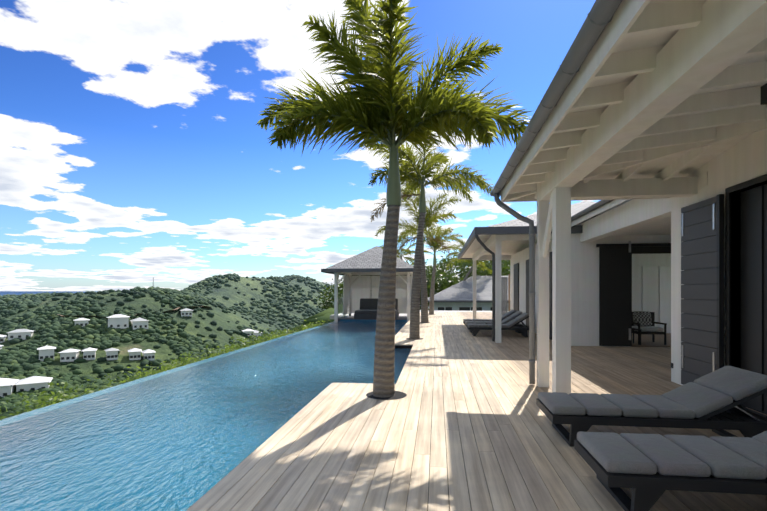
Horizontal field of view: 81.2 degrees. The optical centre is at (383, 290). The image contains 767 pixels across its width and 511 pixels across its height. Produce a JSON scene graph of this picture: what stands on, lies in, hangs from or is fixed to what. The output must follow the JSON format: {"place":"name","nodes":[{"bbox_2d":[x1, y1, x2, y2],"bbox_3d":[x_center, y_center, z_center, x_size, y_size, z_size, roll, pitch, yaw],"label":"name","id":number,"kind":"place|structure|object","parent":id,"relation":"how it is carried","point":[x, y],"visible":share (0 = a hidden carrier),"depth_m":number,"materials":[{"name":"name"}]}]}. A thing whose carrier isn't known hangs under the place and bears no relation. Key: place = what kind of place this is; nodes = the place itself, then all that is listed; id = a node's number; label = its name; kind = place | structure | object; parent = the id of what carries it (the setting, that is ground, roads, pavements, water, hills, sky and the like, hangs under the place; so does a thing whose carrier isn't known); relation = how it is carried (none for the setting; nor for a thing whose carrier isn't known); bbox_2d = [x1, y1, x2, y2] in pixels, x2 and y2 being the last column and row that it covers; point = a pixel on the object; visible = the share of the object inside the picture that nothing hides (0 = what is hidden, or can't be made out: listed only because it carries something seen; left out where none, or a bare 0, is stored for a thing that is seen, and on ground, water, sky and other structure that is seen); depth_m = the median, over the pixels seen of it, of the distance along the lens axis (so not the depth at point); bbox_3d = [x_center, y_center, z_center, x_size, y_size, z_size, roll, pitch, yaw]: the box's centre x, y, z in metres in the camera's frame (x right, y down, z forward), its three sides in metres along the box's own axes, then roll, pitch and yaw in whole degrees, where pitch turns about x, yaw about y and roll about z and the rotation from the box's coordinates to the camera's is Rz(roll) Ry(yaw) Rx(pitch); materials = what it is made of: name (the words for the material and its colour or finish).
{"place":"outdoors","nodes":[
{"label":"outdoors","id":0,"kind":"place"},
{"bbox_2d":[58,306,213,318],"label":"hill track","id":1,"kind":"structure","parent":0,"point":[158,310],"depth_m":341.05,"materials":[{"name":"brown"}]},
{"bbox_2d":[0,277,428,412],"bbox_3d":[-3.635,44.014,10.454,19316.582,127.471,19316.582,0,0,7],"label":"hillside","id":2,"kind":"structure","parent":0,"point":[220,318],"depth_m":341.07,"materials":[{"name":"green plant"}]},
{"bbox_2d":[0,308,261,396],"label":"distant houses","id":3,"kind":"structure","parent":2,"relation":"on","point":[34,383],"depth_m":252.41,"materials":[{"name":"white paint"}]},
{"bbox_2d":[0,318,330,419],"bbox_3d":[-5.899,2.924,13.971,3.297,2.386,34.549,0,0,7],"label":"bushes","id":4,"kind":"object","parent":2,"relation":"on","point":[63,395],"visible":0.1,"depth_m":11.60,"materials":[{"name":"green plant"}]},
{"bbox_2d":[0,273,342,419],"bbox_3d":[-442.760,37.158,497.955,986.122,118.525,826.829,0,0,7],"label":"hillside scrub","id":5,"kind":"object","parent":2,"relation":"on","point":[19,363],"visible":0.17,"depth_m":298.72,"materials":[{"name":"green plant"}]},
{"bbox_2d":[315,279,342,310],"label":"broadleaf tree","id":6,"kind":"object","parent":5,"relation":"on","point":[328,304],"visible":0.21,"depth_m":59.18,"materials":[{"name":"green plant"}]},
{"bbox_2d":[338,275,401,294],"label":"broadleaf tree","id":7,"kind":"object","parent":2,"relation":"on","point":[358,275],"depth_m":53.50,"materials":[{"name":"green plant"}]},
{"bbox_2d":[340,319,410,345],"bbox_3d":[-2.398,2.801,9.601,5.960,2.618,27.600,0,0,7],"label":"pool shell","id":8,"kind":"object","parent":2,"relation":"on","point":[371,320],"depth_m":23.02,"materials":[{"name":"tile"}]},
{"bbox_2d":[0,321,411,510],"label":"pool water","id":9,"kind":"structure","parent":8,"relation":"on","point":[184,438],"depth_m":5.18,"materials":[{"name":"teal liquid"}]},
{"bbox_2d":[321,246,412,321],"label":"pool pavilion","id":10,"kind":"structure","parent":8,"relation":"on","point":[360,296],"depth_m":24.19,"materials":[{"name":"white paint"}]},
{"bbox_2d":[338,298,348,318],"bbox_3d":[-2.242,0.930,24.941,0.050,1.100,3.340,0,0,7],"label":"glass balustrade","id":11,"kind":"object","parent":10,"relation":"on","point":[340,308],"visible":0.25,"depth_m":24.18,"materials":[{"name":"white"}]},
{"bbox_2d":[380,235,433,275],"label":"coconut palm","id":12,"kind":"object","parent":2,"relation":"on","point":[407,250],"visible":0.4,"depth_m":47.52,"materials":[{"name":"green plant"}]},
{"bbox_2d":[406,259,450,287],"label":"broadleaf tree","id":13,"kind":"object","parent":2,"relation":"on","point":[429,270],"visible":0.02,"depth_m":56.57,"materials":[{"name":"green plant"}]},
{"bbox_2d":[420,265,462,309],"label":"broadleaf tree","id":14,"kind":"object","parent":2,"relation":"on","point":[442,282],"visible":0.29,"depth_m":49.09,"materials":[{"name":"green plant"}]},
{"bbox_2d":[436,248,466,276],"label":"broadleaf tree","id":15,"kind":"object","parent":2,"relation":"on","point":[449,265],"visible":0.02,"depth_m":68.93,"materials":[{"name":"green plant"}]},
{"bbox_2d":[426,254,505,294],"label":"broadleaf tree","id":16,"kind":"object","parent":2,"relation":"on","point":[464,265],"visible":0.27,"depth_m":54.46,"materials":[{"name":"green plant"}]},
{"bbox_2d":[428,276,507,310],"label":"house","id":17,"kind":"structure","parent":2,"relation":"on","point":[458,296],"depth_m":38.10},
{"bbox_2d":[445,237,491,280],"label":"coconut palm","id":18,"kind":"object","parent":2,"relation":"on","point":[480,263],"visible":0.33,"depth_m":40.85,"materials":[{"name":"green plant"}]},
{"bbox_2d":[455,260,509,281],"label":"broadleaf tree","id":19,"kind":"object","parent":2,"relation":"on","point":[504,265],"visible":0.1,"depth_m":50.14,"materials":[{"name":"green plant"}]},
{"bbox_2d":[0,291,428,306],"bbox_3d":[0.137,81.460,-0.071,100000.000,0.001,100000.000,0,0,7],"label":"sea water","id":20,"kind":"structure","parent":0,"point":[2,293],"depth_m":19751.30,"materials":[{"name":"blue liquid"}]},
{"bbox_2d":[0,0,599,290],"label":"sky","id":21,"kind":"structure","parent":0,"point":[133,150],"materials":[{"name":"blue"}]},
{"bbox_2d":[186,310,766,510],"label":"deck floor","id":22,"kind":"structure","parent":0,"point":[465,424],"depth_m":4.33,"materials":[{"name":"brown wood"}]},
{"bbox_2d":[256,0,531,396],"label":"foxtail palm","id":23,"kind":"object","parent":22,"relation":"on","point":[379,105],"visible":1,"depth_m":5.96,"materials":[{"name":"green plant"}]},
{"bbox_2d":[366,314,435,399],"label":"deck tree holes","id":24,"kind":"object","parent":22,"relation":"on","point":[398,395],"visible":0.56,"depth_m":6.16,"materials":[{"name":"black"}]},
{"bbox_2d":[374,187,460,322],"bbox_3d":[1.890,-1.423,20.903,3.882,6.367,3.996,0,0,-26],"label":"foxtail palm","id":25,"kind":"object","parent":22,"relation":"on","point":[433,217],"visible":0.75,"depth_m":20.40,"materials":[{"name":"green plant"}]},
{"bbox_2d":[359,131,499,338],"bbox_3d":[1.357,-1.646,13.809,4.121,6.813,4.203,0,0,-11],"label":"foxtail palm","id":26,"kind":"object","parent":22,"relation":"on","point":[415,176],"visible":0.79,"depth_m":13.36,"materials":[{"name":"green plant"}]},
{"bbox_2d":[411,220,461,314],"bbox_3d":[3.086,-1.258,27.789,3.542,6.038,3.699,0,0,30],"label":"foxtail palm","id":27,"kind":"object","parent":22,"relation":"on","point":[436,246],"visible":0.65,"depth_m":27.36,"materials":[{"name":"green plant"}]},
{"bbox_2d":[463,309,515,328],"bbox_3d":[4.037,1.088,16.885,2.000,0.744,0.700,0,0,7],"label":"sun lounger","id":28,"kind":"object","parent":22,"relation":"on","point":[507,314],"visible":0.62,"depth_m":16.66,"materials":[{"name":"grey fabric"}]},
{"bbox_2d":[465,311,522,332],"bbox_3d":[3.894,1.088,15.694,2.000,0.744,0.700,0,0,7],"label":"sun lounger","id":29,"kind":"object","parent":22,"relation":"on","point":[511,317],"visible":0.6,"depth_m":15.45,"materials":[{"name":"grey fabric"}]},
{"bbox_2d":[467,313,528,336],"bbox_3d":[3.751,1.088,14.502,2.000,0.744,0.700,0,0,7],"label":"sun lounger","id":30,"kind":"object","parent":22,"relation":"on","point":[509,325],"visible":0.85,"depth_m":14.24,"materials":[{"name":"grey fabric"}]},
{"bbox_2d":[458,197,670,346],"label":"house wing","id":31,"kind":"structure","parent":22,"relation":"on","point":[620,261],"depth_m":11.80,"materials":[{"name":"white paint"}]},
{"bbox_2d":[491,0,766,413],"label":"house wing","id":32,"kind":"structure","parent":22,"relation":"on","point":[651,99],"depth_m":5.39,"materials":[{"name":"white paint"}]},
{"bbox_2d":[632,311,666,344],"bbox_3d":[7.067,1.025,12.385,1.170,0.871,0.866,0,0,7],"label":"armchair","id":33,"kind":"object","parent":22,"relation":"on","point":[643,322],"visible":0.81,"depth_m":12.49,"materials":[{"name":"grey wicker"}]},
{"bbox_2d":[536,366,766,446],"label":"sun lounger","id":34,"kind":"object","parent":22,"relation":"on","point":[714,400],"visible":0.98,"depth_m":4.18,"materials":[{"name":"grey fabric"}]},
{"bbox_2d":[574,431,766,510],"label":"sun lounger","id":35,"kind":"object","parent":22,"relation":"on","point":[649,469],"visible":1,"depth_m":2.89,"materials":[{"name":"grey fabric"}]}
]}

